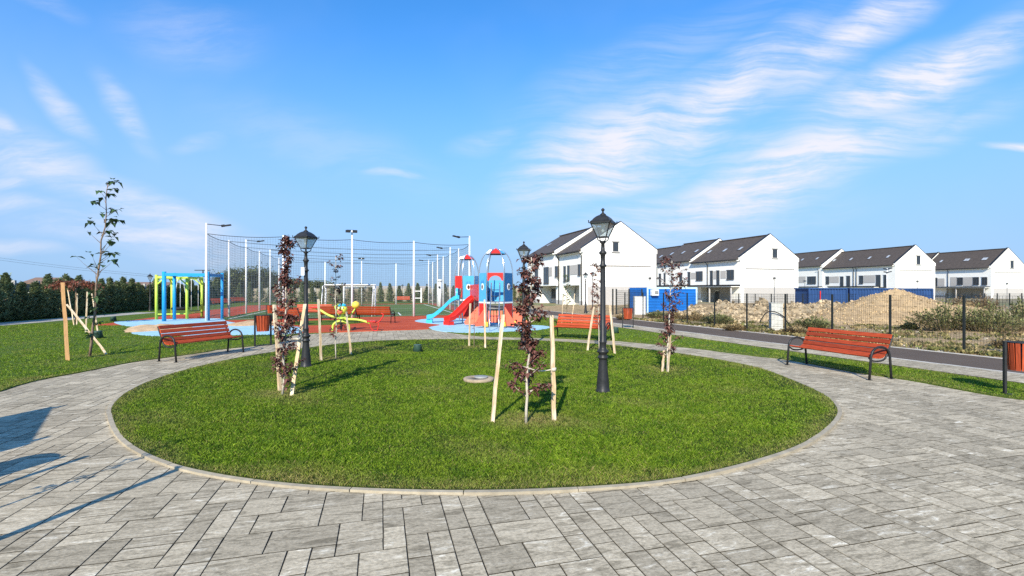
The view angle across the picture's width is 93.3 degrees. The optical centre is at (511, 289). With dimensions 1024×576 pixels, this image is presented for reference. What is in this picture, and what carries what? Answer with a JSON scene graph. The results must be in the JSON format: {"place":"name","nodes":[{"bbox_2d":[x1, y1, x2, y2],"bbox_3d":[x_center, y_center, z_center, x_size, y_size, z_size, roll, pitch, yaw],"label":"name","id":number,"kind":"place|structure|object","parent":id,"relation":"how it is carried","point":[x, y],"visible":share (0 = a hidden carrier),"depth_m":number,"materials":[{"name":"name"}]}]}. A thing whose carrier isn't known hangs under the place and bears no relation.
{"place":"outdoors","nodes":[
{"label":"outdoors","id":0,"kind":"place"},
{"bbox_2d":[0,312,154,325],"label":"side path","id":1,"kind":"structure","parent":0,"point":[45,320],"depth_m":26.53,"materials":[{"name":"concrete"}]},
{"bbox_2d":[114,318,298,335],"bbox_3d":[-14.271,1.644,21.775,14.340,0.050,5.566,0,0,41],"label":"blue rubber surface","id":2,"kind":"object","parent":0,"point":[246,330],"visible":0.43,"depth_m":22.62,"materials":[{"name":"rubber"}]},
{"bbox_2d":[124,324,188,331],"bbox_3d":[-14.539,1.502,19.997,2.413,0.235,2.493,0,0,-39],"label":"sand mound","id":3,"kind":"object","parent":2,"relation":"on","point":[143,328],"visible":0.77,"depth_m":19.17,"materials":[{"name":"sand"}]},
{"bbox_2d":[162,270,223,320],"bbox_3d":[-17.125,0.280,26.027,2.471,2.740,1.621,0,0,-17],"label":"climbing frame","id":4,"kind":"object","parent":2,"relation":"on","point":[175,275],"visible":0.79,"depth_m":25.59,"materials":[{"name":"blue paint"}]},
{"bbox_2d":[226,320,283,325],"bbox_3d":[-12.037,1.523,22.466,2.734,0.195,1.929,0,0,17],"label":"sand mound","id":5,"kind":"object","parent":2,"relation":"on","point":[248,323],"visible":0.48,"depth_m":22.01,"materials":[{"name":"sand"}]},
{"bbox_2d":[95,303,499,332],"bbox_3d":[-12.825,1.651,37.383,21.162,0.050,39.914,0,0,-17],"label":"red rubber surface","id":6,"kind":"object","parent":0,"point":[405,323],"visible":0.38,"depth_m":24.88,"materials":[{"name":"rubber"}]},
{"bbox_2d":[155,275,202,319],"bbox_3d":[-19.042,0.410,27.850,1.834,2.480,2.443,0,0,-17],"label":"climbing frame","id":7,"kind":"object","parent":6,"relation":"on","point":[186,289],"visible":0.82,"depth_m":26.95,"materials":[{"name":"paint"}]},
{"bbox_2d":[270,307,309,324],"bbox_3d":[-10.492,1.220,22.773,1.930,0.824,0.659,0,0,27],"label":"park bench","id":8,"kind":"object","parent":6,"relation":"on","point":[291,311],"visible":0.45,"depth_m":22.47,"materials":[{"name":"wood"}]},
{"bbox_2d":[294,304,331,318],"bbox_3d":[-11.010,1.220,26.829,1.930,0.824,0.659,0,0,-12],"label":"park bench","id":9,"kind":"object","parent":6,"relation":"on","point":[299,306],"visible":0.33,"depth_m":26.93,"materials":[{"name":"wood"}]},
{"bbox_2d":[295,320,364,324],"bbox_3d":[-9.251,1.623,24.072,3.800,0.005,3.800,0,0,0],"label":"grass circle","id":10,"kind":"object","parent":6,"relation":"on","point":[324,322],"depth_m":24.03,"materials":[{"name":"plant"}]},
{"bbox_2d":[320,306,357,321],"bbox_3d":[-8.687,1.220,24.270,1.930,0.824,0.659,0,0,-6],"label":"park bench","id":11,"kind":"object","parent":6,"relation":"on","point":[330,310],"visible":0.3,"depth_m":24.07,"materials":[{"name":"wood"}]},
{"bbox_2d":[309,301,383,330],"bbox_3d":[-6.546,1.044,19.372,2.893,1.188,1.106,0,0,12],"label":"insect seesaw","id":12,"kind":"object","parent":6,"relation":"on","point":[355,304],"visible":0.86,"depth_m":19.19,"materials":[{"name":"paint"}]},
{"bbox_2d":[354,306,395,322],"bbox_3d":[-6.779,1.220,23.871,1.930,0.824,0.659,0,0,9],"label":"park bench","id":13,"kind":"object","parent":6,"relation":"on","point":[369,310],"visible":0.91,"depth_m":23.68,"materials":[{"name":"wood"}]},
{"bbox_2d":[224,304,461,319],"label":"sports turf","id":14,"kind":"structure","parent":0,"point":[401,309],"depth_m":34.69,"materials":[{"name":"rubber"}]},
{"bbox_2d":[205,223,469,320],"bbox_3d":[-12.850,-0.935,40.750,14.991,5.170,27.954,0,0,-17],"label":"court enclosure","id":15,"kind":"object","parent":14,"relation":"on","point":[269,263],"visible":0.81,"depth_m":31.07,"materials":[{"name":"metal"}]},
{"bbox_2d":[321,284,375,316],"bbox_3d":[-10.112,0.655,29.869,3.180,2.039,0.993,0,0,-3],"label":"football goal","id":16,"kind":"object","parent":14,"relation":"on","point":[325,289],"visible":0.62,"depth_m":29.77,"materials":[{"name":"white paint"}]},
{"bbox_2d":[343,286,373,304],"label":"football goal","id":17,"kind":"object","parent":14,"relation":"on","point":[362,303],"visible":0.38,"depth_m":50.55,"materials":[{"name":"white paint"}]},
{"bbox_2d":[437,279,441,306],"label":"white column","id":18,"kind":"structure","parent":14,"relation":"on","point":[439,292],"depth_m":44.86,"materials":[{"name":"metal"}]},
{"bbox_2d":[426,254,478,324],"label":"play tower","id":19,"kind":"structure","parent":0,"point":[464,283],"depth_m":23.85,"materials":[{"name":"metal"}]},
{"bbox_2d":[111,338,837,492],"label":"island lawn","id":20,"kind":"structure","parent":0,"point":[113,411],"depth_m":6.31,"materials":[{"name":"plant"}]},
{"bbox_2d":[272,305,281,390],"bbox_3d":[-3.831,0.971,7.887,0.062,1.458,0.325,0,0,-44],"label":"wooden stake","id":21,"kind":"object","parent":20,"relation":"on","point":[279,379],"visible":0.57,"depth_m":7.87,"materials":[{"name":"brown wood"}]},
{"bbox_2d":[270,235,305,394],"bbox_3d":[-3.506,0.403,7.455,0.518,2.498,0.604,0,0,-38],"label":"sapling","id":22,"kind":"object","parent":20,"relation":"on","point":[288,243],"visible":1,"depth_m":7.40,"materials":[{"name":"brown plant"}]},
{"bbox_2d":[290,304,306,395],"bbox_3d":[-3.322,0.960,7.506,0.258,1.480,0.060,0,0,-30],"label":"wooden stake","id":23,"kind":"object","parent":20,"relation":"on","point":[292,389],"visible":0.85,"depth_m":7.49,"materials":[{"name":"brown wood"}]},
{"bbox_2d":[292,226,318,367],"bbox_3d":[-4.347,0.142,10.193,0.381,2.975,0.381,0,0,17],"label":"street lamp","id":24,"kind":"object","parent":20,"relation":"on","point":[305,234],"visible":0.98,"depth_m":10.15,"materials":[{"name":"metal"}]},
{"bbox_2d":[317,299,321,359],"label":"wooden stake","id":25,"kind":"object","parent":20,"relation":"on","point":[319,327],"visible":0.91,"depth_m":11.18,"materials":[{"name":"brown wood"}]},
{"bbox_2d":[327,254,346,358],"bbox_3d":[-4.153,0.395,11.431,0.456,2.512,0.397,0,0,0],"label":"sapling","id":26,"kind":"object","parent":20,"relation":"on","point":[335,317],"visible":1,"depth_m":11.42,"materials":[{"name":"brown plant"}]},
{"bbox_2d":[463,375,493,382],"bbox_3d":[-0.597,1.593,8.675,0.550,0.095,0.550,0,0,0],"label":"manhole","id":27,"kind":"object","parent":20,"relation":"on","point":[478,379],"visible":0.98,"depth_m":8.55,"materials":[{"name":"concrete"}]},
{"bbox_2d":[491,315,504,421],"bbox_3d":[-0.179,1.001,5.917,0.186,1.398,0.055,0,0,0],"label":"wooden stake","id":28,"kind":"object","parent":20,"relation":"on","point":[497,369],"visible":0.91,"depth_m":5.90,"materials":[{"name":"brown wood"}]},
{"bbox_2d":[516,241,530,349],"bbox_3d":[0.322,0.152,13.152,0.378,2.955,0.378,0,0,7],"label":"street lamp","id":29,"kind":"object","parent":20,"relation":"on","point":[523,247],"visible":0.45,"depth_m":13.10,"materials":[{"name":"metal"}]},
{"bbox_2d":[504,252,551,423],"bbox_3d":[0.203,0.592,5.970,0.587,2.118,0.575,0,0,0],"label":"sapling","id":30,"kind":"object","parent":20,"relation":"on","point":[530,344],"visible":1,"depth_m":5.89,"materials":[{"name":"brown plant"}]},
{"bbox_2d":[549,315,555,419],"bbox_3d":[0.510,1.008,6.033,0.088,1.384,0.049,0,0,-8],"label":"wooden stake","id":31,"kind":"object","parent":20,"relation":"on","point":[553,378],"visible":0.89,"depth_m":6.01,"materials":[{"name":"brown wood"}]},
{"bbox_2d":[586,307,594,350],"bbox_3d":[2.107,1.074,12.954,0.237,1.251,0.062,0,0,0],"label":"wooden stake","id":32,"kind":"object","parent":20,"relation":"on","point":[589,335],"visible":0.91,"depth_m":12.94,"materials":[{"name":"brown wood"}]},
{"bbox_2d":[589,261,599,340],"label":"sapling","id":33,"kind":"object","parent":20,"relation":"on","point":[594,292],"visible":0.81,"depth_m":13.14,"materials":[{"name":"brown plant"}]},
{"bbox_2d":[588,208,616,392],"bbox_3d":[1.447,0.163,7.692,0.376,2.935,0.376,0,0,27],"label":"street lamp","id":34,"kind":"object","parent":20,"relation":"on","point":[602,219],"visible":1,"depth_m":7.65,"materials":[{"name":"metal"}]},
{"bbox_2d":[609,305,615,353],"bbox_3d":[2.560,1.047,12.305,0.191,1.305,0.067,0,0,0],"label":"wooden stake","id":35,"kind":"object","parent":20,"relation":"on","point":[613,338],"visible":0.91,"depth_m":12.29,"materials":[{"name":"brown wood"}]},
{"bbox_2d":[655,256,688,371],"bbox_3d":[3.151,0.489,9.593,0.617,2.325,0.593,0,0,-21],"label":"sapling","id":36,"kind":"object","parent":20,"relation":"on","point":[670,320],"visible":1,"depth_m":9.56,"materials":[{"name":"brown plant"}]},
{"bbox_2d":[415,318,549,332],"bbox_3d":[-2.561,1.644,22.929,5.034,0.050,9.679,0,0,-38],"label":"blue rubber surface","id":37,"kind":"object","parent":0,"point":[458,326],"visible":0.57,"depth_m":20.82,"materials":[{"name":"rubber"}]},
{"bbox_2d":[464,248,526,330],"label":"play tower","id":38,"kind":"structure","parent":0,"point":[487,290],"depth_m":21.22,"materials":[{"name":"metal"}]},
{"bbox_2d":[0,329,1023,575],"bbox_3d":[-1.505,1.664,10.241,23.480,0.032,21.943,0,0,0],"label":"paving","id":39,"kind":"structure","parent":0,"point":[890,477],"depth_m":3.61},
{"bbox_2d":[156,321,243,362],"bbox_3d":[-7.658,1.240,11.979,0.659,0.824,1.930,0,0,17],"label":"park bench","id":40,"kind":"object","parent":39,"relation":"on","point":[192,332],"visible":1,"depth_m":11.87,"materials":[{"name":"wood"}]},
{"bbox_2d":[254,314,271,346],"bbox_3d":[-7.360,1.191,14.280,0.391,0.918,0.391,0,0,-5],"label":"litter bin","id":41,"kind":"object","parent":39,"relation":"on","point":[262,323],"visible":0.99,"depth_m":14.14,"materials":[{"name":"wood"}]},
{"bbox_2d":[554,314,611,339],"bbox_3d":[2.285,1.240,15.976,1.969,0.824,0.659,0,0,30],"label":"park bench","id":42,"kind":"object","parent":39,"relation":"on","point":[578,321],"visible":0.7,"depth_m":16.14,"materials":[{"name":"wood"}]},
{"bbox_2d":[785,327,894,380],"bbox_3d":[6.579,1.240,9.808,0.659,0.824,1.930,0,0,-15],"label":"park bench","id":43,"kind":"object","parent":39,"relation":"on","point":[874,350],"visible":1,"depth_m":9.66,"materials":[{"name":"wood"}]},
{"bbox_2d":[0,301,1023,399],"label":"lawn","id":44,"kind":"structure","parent":0,"point":[140,316],"depth_m":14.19,"materials":[{"name":"plant"}]},
{"bbox_2d":[0,283,12,318],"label":"conifer","id":45,"kind":"object","parent":44,"relation":"on","point":[2,298],"visible":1,"depth_m":24.56,"materials":[{"name":"green plant"}]},
{"bbox_2d":[0,272,24,320],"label":"conifer","id":46,"kind":"object","parent":44,"relation":"on","point":[6,282],"visible":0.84,"depth_m":25.35,"materials":[{"name":"green plant"}]},
{"bbox_2d":[8,281,39,319],"bbox_3d":[-26.731,0.585,26.373,1.571,2.215,1.512,0,0,39],"label":"conifer","id":47,"kind":"object","parent":44,"relation":"on","point":[21,291],"visible":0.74,"depth_m":26.28,"materials":[{"name":"green plant"}]},
{"bbox_2d":[24,280,52,318],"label":"conifer","id":48,"kind":"object","parent":44,"relation":"on","point":[36,291],"visible":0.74,"depth_m":27.24,"materials":[{"name":"green plant"}]},
{"bbox_2d":[31,273,61,317],"bbox_3d":[-27.226,0.353,28.314,1.737,2.697,1.426,0,0,16],"label":"conifer","id":49,"kind":"object","parent":44,"relation":"on","point":[53,305],"visible":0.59,"depth_m":28.23,"materials":[{"name":"green plant"}]},
{"bbox_2d":[51,277,73,316],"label":"conifer","id":50,"kind":"object","parent":44,"relation":"on","point":[67,299],"visible":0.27,"depth_m":29.32,"materials":[{"name":"green plant"}]},
{"bbox_2d":[61,282,69,359],"bbox_3d":[-10.343,0.764,11.188,0.217,1.873,0.102,0,0,0],"label":"wooden stake","id":51,"kind":"object","parent":44,"relation":"on","point":[66,342],"visible":0.91,"depth_m":11.16,"materials":[{"name":"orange wood"}]},
{"bbox_2d":[59,273,81,315],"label":"conifer","id":52,"kind":"object","parent":44,"relation":"on","point":[66,277],"visible":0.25,"depth_m":30.25,"materials":[{"name":"green plant"}]},
{"bbox_2d":[45,279,103,324],"bbox_3d":[-20.596,0.563,22.748,1.916,2.135,1.948,0,0,16],"label":"sapling","id":53,"kind":"object","parent":44,"relation":"on","point":[71,284],"visible":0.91,"depth_m":22.53,"materials":[{"name":"brown plant"}]},
{"bbox_2d":[72,275,91,314],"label":"conifer","id":54,"kind":"object","parent":44,"relation":"on","point":[82,302],"visible":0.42,"depth_m":31.16,"materials":[{"name":"green plant"}]},
{"bbox_2d":[66,304,105,353],"bbox_3d":[-10.847,1.034,12.332,1.417,1.333,0.069,0,0,13],"label":"wooden stake","id":55,"kind":"object","parent":44,"relation":"on","point":[86,328],"visible":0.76,"depth_m":12.34,"materials":[{"name":"brown wood"}]},
{"bbox_2d":[70,178,124,356],"bbox_3d":[-10.141,-0.553,11.960,0.900,4.432,0.959,0,0,14],"label":"sapling","id":56,"kind":"object","parent":44,"relation":"on","point":[95,298],"visible":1,"depth_m":11.87,"materials":[{"name":"green plant"}]},
{"bbox_2d":[97,278,114,312],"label":"conifer","id":57,"kind":"object","parent":44,"relation":"on","point":[107,301],"visible":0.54,"depth_m":34.21,"materials":[{"name":"green plant"}]},
{"bbox_2d":[104,276,121,311],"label":"conifer","id":58,"kind":"object","parent":44,"relation":"on","point":[111,287],"visible":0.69,"depth_m":35.11,"materials":[{"name":"green plant"}]},
{"bbox_2d":[111,280,129,311],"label":"conifer","id":59,"kind":"object","parent":44,"relation":"on","point":[121,292],"visible":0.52,"depth_m":36.12,"materials":[{"name":"green plant"}]},
{"bbox_2d":[119,276,134,310],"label":"conifer","id":60,"kind":"object","parent":44,"relation":"on","point":[125,288],"visible":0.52,"depth_m":37.12,"materials":[{"name":"green plant"}]},
{"bbox_2d":[127,278,142,310],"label":"conifer","id":61,"kind":"object","parent":44,"relation":"on","point":[131,283],"visible":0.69,"depth_m":38.04,"materials":[{"name":"green plant"}]},
{"bbox_2d":[132,282,147,309],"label":"conifer","id":62,"kind":"object","parent":44,"relation":"on","point":[138,285],"visible":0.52,"depth_m":39.08,"materials":[{"name":"green plant"}]},
{"bbox_2d":[145,284,158,308],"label":"conifer","id":63,"kind":"object","parent":44,"relation":"on","point":[152,296],"visible":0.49,"depth_m":41.01,"materials":[{"name":"green plant"}]},
{"bbox_2d":[151,278,161,308],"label":"conifer","id":64,"kind":"object","parent":44,"relation":"on","point":[159,294],"visible":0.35,"depth_m":42.05,"materials":[{"name":"green plant"}]},
{"bbox_2d":[176,283,189,306],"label":"conifer","id":65,"kind":"object","parent":44,"relation":"on","point":[178,293],"visible":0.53,"depth_m":46.88,"materials":[{"name":"green plant"}]},
{"bbox_2d":[189,280,197,305],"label":"conifer","id":66,"kind":"object","parent":44,"relation":"on","point":[193,295],"visible":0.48,"depth_m":49.82,"materials":[{"name":"green plant"}]},
{"bbox_2d":[210,270,247,296],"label":"tree","id":67,"kind":"object","parent":44,"relation":"on","point":[232,277],"visible":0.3,"depth_m":62.69,"materials":[{"name":"green plant"}]},
{"bbox_2d":[214,266,255,288],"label":"tree","id":68,"kind":"object","parent":44,"relation":"on","point":[248,277],"visible":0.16,"depth_m":65.40,"materials":[{"name":"green plant"}]},
{"bbox_2d":[237,262,267,287],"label":"tree","id":69,"kind":"object","parent":44,"relation":"on","point":[257,273],"visible":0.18,"depth_m":67.19,"materials":[{"name":"green plant"}]},
{"bbox_2d":[252,265,281,288],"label":"tree","id":70,"kind":"object","parent":44,"relation":"on","point":[275,280],"visible":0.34,"depth_m":67.08,"materials":[{"name":"green plant"}]},
{"bbox_2d":[234,288,527,301],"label":"concrete wall","id":71,"kind":"structure","parent":44,"relation":"on","point":[384,290],"depth_m":68.34,"materials":[{"name":"concrete"}]},
{"bbox_2d":[1002,341,1023,394],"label":"litter bin","id":72,"kind":"object","parent":44,"relation":"on","point":[1013,355],"visible":0.95,"depth_m":7.52,"materials":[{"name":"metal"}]},
{"bbox_2d":[0,0,1023,288],"label":"sky","id":73,"kind":"structure","parent":0,"point":[812,125],"materials":[{"name":"blue"}]},
{"bbox_2d":[232,294,1023,306],"bbox_3d":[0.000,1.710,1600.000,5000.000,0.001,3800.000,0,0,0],"label":"ground","id":74,"kind":"structure","parent":0,"point":[1006,301],"depth_m":65.68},
{"bbox_2d":[106,339,841,495],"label":"island kerb","id":75,"kind":"structure","parent":74,"relation":"on","point":[514,492],"depth_m":4.17,"materials":[{"name":"concrete"}]},
{"bbox_2d":[525,221,657,304],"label":"row house","id":76,"kind":"structure","parent":74,"relation":"on","point":[630,258],"depth_m":53.01,"materials":[{"name":"paint"}]},
{"bbox_2d":[543,266,548,283],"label":"window","id":77,"kind":"structure","parent":76,"relation":"in","point":[545,268],"depth_m":59.80,"materials":[{"name":"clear glass"}]},
{"bbox_2d":[656,233,798,302],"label":"row house","id":78,"kind":"structure","parent":74,"relation":"on","point":[750,266],"depth_m":64.62,"materials":[{"name":"paint"}]},
{"bbox_2d":[457,303,1023,374],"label":"road kerb","id":79,"kind":"structure","parent":74,"relation":"on","point":[887,357],"depth_m":11.23,"materials":[{"name":"concrete"}]},
{"bbox_2d":[496,305,1001,358],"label":"road kerb","id":80,"kind":"structure","parent":74,"relation":"on","point":[804,337],"depth_m":16.85,"materials":[{"name":"concrete"}]},
{"bbox_2d":[445,301,1023,373],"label":"road","id":81,"kind":"structure","parent":0,"point":[957,359],"depth_m":14.41,"materials":[{"name":"asphalt"}]},
{"bbox_2d":[451,303,1023,382],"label":"pavement","id":82,"kind":"structure","parent":0,"point":[1011,377],"depth_m":11.42,"materials":[{"name":"concrete"}]},
{"bbox_2d":[622,308,633,327],"bbox_3d":[4.940,1.204,20.600,0.380,0.892,0.380,0,0,-25],"label":"litter bin","id":83,"kind":"object","parent":82,"relation":"on","point":[627,313],"visible":0.98,"depth_m":20.49,"materials":[{"name":"wood"}]},
{"bbox_2d":[516,303,1023,357],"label":"dirt ground","id":84,"kind":"structure","parent":0,"point":[578,309],"depth_m":19.32,"materials":[{"name":"soil"}]},
{"bbox_2d":[612,289,642,314],"bbox_3d":[7.709,0.800,32.278,3.677,1.750,0.193,0,0,-45],"label":"fence","id":85,"kind":"object","parent":84,"relation":"on","point":[634,292],"visible":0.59,"depth_m":31.44,"materials":[{"name":"metal"}]},
{"bbox_2d":[633,296,645,314],"bbox_3d":[8.303,1.030,31.488,0.720,1.240,0.425,0,0,0],"label":"utility cabinet","id":86,"kind":"object","parent":84,"relation":"on","point":[635,305],"visible":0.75,"depth_m":31.27,"materials":[{"name":"metal"}]},
{"bbox_2d":[629,287,696,312],"bbox_3d":[11.301,0.730,36.105,4.157,1.840,2.888,0,0,-14],"label":"site cabin","id":87,"kind":"object","parent":84,"relation":"on","point":[657,292],"visible":0.68,"depth_m":34.92,"materials":[{"name":"metal"}]},
{"bbox_2d":[678,311,706,320],"bbox_3d":[9.353,1.355,24.888,1.698,0.604,1.567,0,0,0],"label":"dry bush","id":88,"kind":"object","parent":84,"relation":"on","point":[694,315],"visible":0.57,"depth_m":24.75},
{"bbox_2d":[699,309,736,324],"bbox_3d":[9.524,1.270,22.235,1.784,0.774,1.352,0,0,0],"label":"dry bush","id":89,"kind":"object","parent":84,"relation":"on","point":[718,317],"visible":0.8,"depth_m":22.16,"materials":[{"name":"green plant"}]},
{"bbox_2d":[723,320,748,330],"bbox_3d":[8.971,1.453,19.454,1.135,0.473,0.994,0,0,0],"label":"dry bush","id":90,"kind":"object","parent":84,"relation":"on","point":[735,326],"visible":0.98,"depth_m":19.27,"materials":[{"name":"plant"}]},
{"bbox_2d":[678,297,802,322],"bbox_3d":[12.540,1.059,26.080,9.200,1.342,7.200,0,0,0],"label":"rubble heap","id":91,"kind":"object","parent":84,"relation":"on","point":[732,308],"visible":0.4,"depth_m":25.25,"materials":[{"name":"stone"}]},
{"bbox_2d":[769,303,782,329],"bbox_3d":[10.705,1.085,19.612,0.460,1.130,0.360,0,0,12],"label":"utility cabinet","id":92,"kind":"object","parent":84,"relation":"on","point":[776,319],"visible":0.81,"depth_m":19.44,"materials":[{"name":"metal"}]},
{"bbox_2d":[779,324,807,333],"bbox_3d":[10.360,1.458,17.523,1.321,0.461,0.973,0,0,-22],"label":"dry bush","id":93,"kind":"object","parent":84,"relation":"on","point":[800,329],"visible":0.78,"depth_m":17.41,"materials":[{"name":"plant"}]},
{"bbox_2d":[792,316,837,328],"bbox_3d":[12.348,1.357,19.788,1.646,0.659,1.431,0,0,-28],"label":"dry bush","id":94,"kind":"object","parent":84,"relation":"on","point":[817,322],"visible":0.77,"depth_m":19.59,"materials":[{"name":"green plant"}]},
{"bbox_2d":[783,299,852,318],"bbox_3d":[17.800,1.119,27.340,10.800,1.222,8.200,0,0,0],"label":"rubble heap","id":95,"kind":"object","parent":84,"relation":"on","point":[798,307],"visible":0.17,"depth_m":25.89,"materials":[{"name":"stone"}]},
{"bbox_2d":[794,288,847,304],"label":"shipping container","id":96,"kind":"object","parent":84,"relation":"on","point":[815,295],"visible":0.53,"depth_m":46.31,"materials":[{"name":"blue metal"}]},
{"bbox_2d":[624,292,1023,355],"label":"fence","id":97,"kind":"object","parent":84,"relation":"on","point":[964,314],"visible":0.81,"depth_m":15.51,"materials":[{"name":"metal"}]},
{"bbox_2d":[634,317,1023,356],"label":"weeds","id":98,"kind":"object","parent":84,"relation":"on","point":[950,347],"visible":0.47,"depth_m":16.65,"materials":[{"name":"plant"}]},
{"bbox_2d":[721,293,1021,304],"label":"fence","id":99,"kind":"object","parent":84,"relation":"on","point":[802,296],"visible":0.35,"depth_m":50.10,"materials":[{"name":"metal"}]},
{"bbox_2d":[847,288,900,301],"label":"shipping container","id":100,"kind":"object","parent":84,"relation":"on","point":[853,293],"visible":0.4,"depth_m":47.31,"materials":[{"name":"metal"}]},
{"bbox_2d":[803,288,987,326],"bbox_3d":[19.990,0.809,24.560,15.700,1.843,10.800,0,0,0],"label":"gravel heap","id":101,"kind":"object","parent":84,"relation":"on","point":[875,311],"visible":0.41,"depth_m":23.28,"materials":[{"name":"gravel"}]},
{"bbox_2d":[899,321,919,329],"bbox_3d":[16.270,1.459,19.785,0.785,0.454,0.731,0,0,0],"label":"dry bush","id":102,"kind":"object","parent":84,"relation":"on","point":[908,325],"visible":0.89,"depth_m":19.68,"materials":[{"name":"green plant"}]},
{"bbox_2d":[901,288,932,299],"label":"shipping container","id":103,"kind":"object","parent":84,"relation":"on","point":[925,292],"visible":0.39,"depth_m":47.71,"materials":[{"name":"metal"}]},
{"bbox_2d":[901,298,993,330],"bbox_3d":[16.954,0.979,18.856,3.310,1.356,2.658,0,0,0],"label":"dry bush","id":104,"kind":"object","parent":84,"relation":"on","point":[927,319],"visible":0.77,"depth_m":18.71,"materials":[{"name":"green plant"}]},
{"bbox_2d":[946,299,1023,333],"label":"dry bush","id":105,"kind":"object","parent":84,"relation":"on","point":[982,326],"visible":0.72,"depth_m":17.83,"materials":[{"name":"green plant"}]},
{"bbox_2d":[966,293,1005,309],"bbox_3d":[32.019,0.918,32.980,2.453,1.477,2.111,0,0,0],"label":"dry bush","id":106,"kind":"object","parent":84,"relation":"on","point":[983,301],"visible":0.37,"depth_m":32.70,"materials":[{"name":"plant"}]},
{"bbox_2d":[979,295,1023,331],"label":"dry bush","id":107,"kind":"object","parent":84,"relation":"on","point":[1018,311],"visible":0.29,"depth_m":18.88,"materials":[{"name":"green plant"}]},
{"bbox_2d":[988,336,1023,346],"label":"dry bush","id":108,"kind":"object","parent":84,"relation":"on","point":[996,343],"visible":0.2,"depth_m":13.50,"materials":[{"name":"plant"}]},
{"bbox_2d":[794,245,935,299],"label":"row house","id":109,"kind":"structure","parent":0,"point":[910,265],"depth_m":90.02,"materials":[{"name":"paint"}]},
{"bbox_2d":[926,247,1023,298],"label":"row house","id":110,"kind":"structure","parent":0,"point":[990,272],"depth_m":94.77,"materials":[{"name":"paint"}]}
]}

